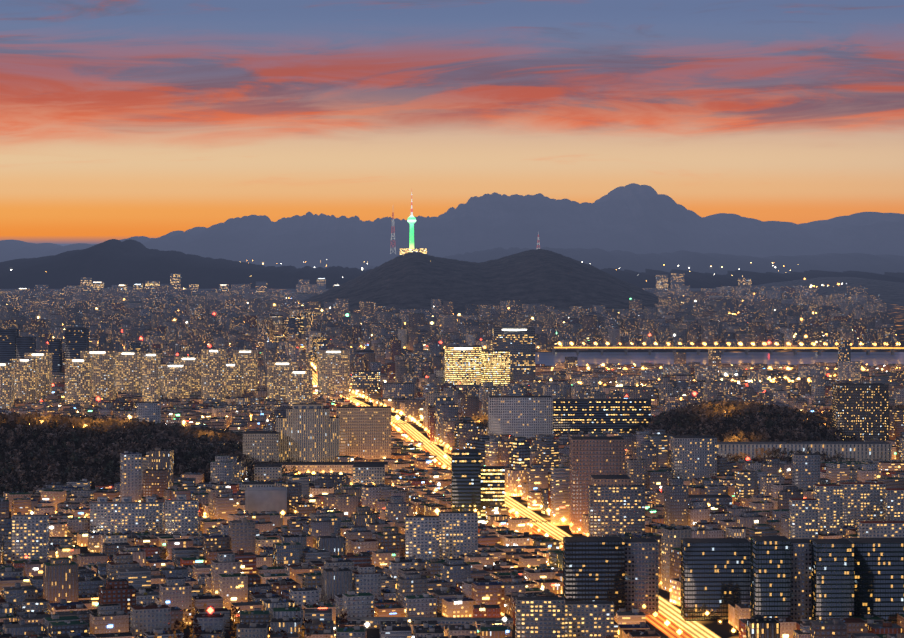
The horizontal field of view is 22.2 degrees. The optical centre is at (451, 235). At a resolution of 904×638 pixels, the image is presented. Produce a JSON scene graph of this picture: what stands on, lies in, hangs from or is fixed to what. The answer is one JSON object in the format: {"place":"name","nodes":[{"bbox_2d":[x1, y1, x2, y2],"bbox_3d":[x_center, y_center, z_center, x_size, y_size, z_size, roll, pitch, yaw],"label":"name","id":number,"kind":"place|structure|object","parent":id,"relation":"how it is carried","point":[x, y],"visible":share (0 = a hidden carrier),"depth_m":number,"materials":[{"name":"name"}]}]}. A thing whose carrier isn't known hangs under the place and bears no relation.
{"place":"outdoors","nodes":[
{"label":"outdoors","id":0,"kind":"place"},
{"bbox_2d":[0,423,253,494],"bbox_3d":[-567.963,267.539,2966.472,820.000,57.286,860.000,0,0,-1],"label":"trees","id":1,"kind":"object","parent":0,"point":[79,463],"depth_m":2781.11,"materials":[{"name":"brown plant"}]},
{"bbox_2d":[0,239,903,288],"bbox_3d":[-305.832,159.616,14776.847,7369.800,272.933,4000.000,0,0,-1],"label":"hills","id":2,"kind":"structure","parent":0,"point":[111,262],"depth_m":13501.24,"materials":[{"name":"grey plant"}]},
{"bbox_2d":[0,244,903,637],"bbox_3d":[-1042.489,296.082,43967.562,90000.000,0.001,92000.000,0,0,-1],"label":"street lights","id":3,"kind":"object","parent":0,"point":[726,628],"depth_m":3490.00},
{"bbox_2d":[0,248,903,637],"bbox_3d":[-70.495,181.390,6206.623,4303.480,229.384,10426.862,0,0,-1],"label":"city buildings","id":4,"kind":"structure","parent":3,"relation":"on","point":[816,550],"depth_m":2544.14,"materials":[{"name":"grey concrete"}]},
{"bbox_2d":[0,183,903,268],"bbox_3d":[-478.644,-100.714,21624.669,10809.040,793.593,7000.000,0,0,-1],"label":"bukhansan mountains","id":5,"kind":"structure","parent":3,"relation":"on","point":[637,218],"depth_m":19805.17,"materials":[{"name":"blue stone"}]},
{"bbox_2d":[0,399,903,637],"bbox_3d":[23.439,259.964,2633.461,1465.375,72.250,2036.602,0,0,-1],"label":"park trees","id":6,"kind":"object","parent":3,"relation":"on","point":[145,432],"visible":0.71,"depth_m":2903.28,"materials":[{"name":"plant"}]},
{"bbox_2d":[0,259,903,637],"bbox_3d":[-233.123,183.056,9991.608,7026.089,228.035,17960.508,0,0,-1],"label":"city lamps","id":7,"kind":"object","parent":3,"relation":"on","point":[210,611],"visible":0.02,"depth_m":3929.62,"materials":[{"name":"yellow glass"}]},
{"bbox_2d":[552,347,900,354],"bbox_3d":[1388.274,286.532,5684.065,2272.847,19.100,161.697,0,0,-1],"label":"river bridge","id":8,"kind":"structure","parent":3,"relation":"on","point":[746,351],"depth_m":5698.41,"materials":[{"name":"concrete"}]},
{"bbox_2d":[0,0,903,243],"label":"sky","id":9,"kind":"structure","parent":0,"point":[120,119],"materials":[{"name":"orange"}]},
{"bbox_2d":[230,369,720,637],"bbox_3d":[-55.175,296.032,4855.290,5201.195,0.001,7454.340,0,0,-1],"label":"roads","id":10,"kind":"structure","parent":0,"point":[669,612],"depth_m":2299.25,"materials":[{"name":"asphalt"}]},
{"bbox_2d":[300,249,658,314],"bbox_3d":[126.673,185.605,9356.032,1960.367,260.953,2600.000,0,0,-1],"label":"hill","id":11,"kind":"structure","parent":0,"point":[415,280],"depth_m":8626.71,"materials":[{"name":"grey plant"}]},
{"bbox_2d":[390,213,395,253],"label":"antenna mast","id":12,"kind":"object","parent":11,"relation":"on","point":[393,233],"visible":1,"depth_m":9369.98,"materials":[{"name":"metal"}]},
{"bbox_2d":[407,194,415,247],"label":"observation tower","id":13,"kind":"structure","parent":11,"relation":"on","point":[411,220],"depth_m":9471.18,"materials":[{"name":"green concrete"}]},
{"bbox_2d":[360,247,903,274],"bbox_3d":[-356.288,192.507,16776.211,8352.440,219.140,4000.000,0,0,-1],"label":"hills","id":14,"kind":"structure","parent":0,"point":[719,264],"depth_m":15896.00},
{"bbox_2d":[360,352,903,366],"bbox_3d":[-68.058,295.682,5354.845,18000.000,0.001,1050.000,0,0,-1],"label":"river water","id":15,"kind":"structure","parent":0,"point":[637,359],"depth_m":5523.47,"materials":[{"name":"liquid"}]},
{"bbox_2d":[656,412,843,460],"bbox_3d":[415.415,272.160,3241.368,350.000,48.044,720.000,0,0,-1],"label":"trees","id":16,"kind":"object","parent":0,"point":[746,429],"depth_m":3110.26,"materials":[{"name":"plant"}]},
{"bbox_2d":[668,277,903,303],"bbox_3d":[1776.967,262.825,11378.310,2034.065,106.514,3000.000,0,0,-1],"label":"hills","id":17,"kind":"structure","parent":0,"point":[888,292],"depth_m":10857.96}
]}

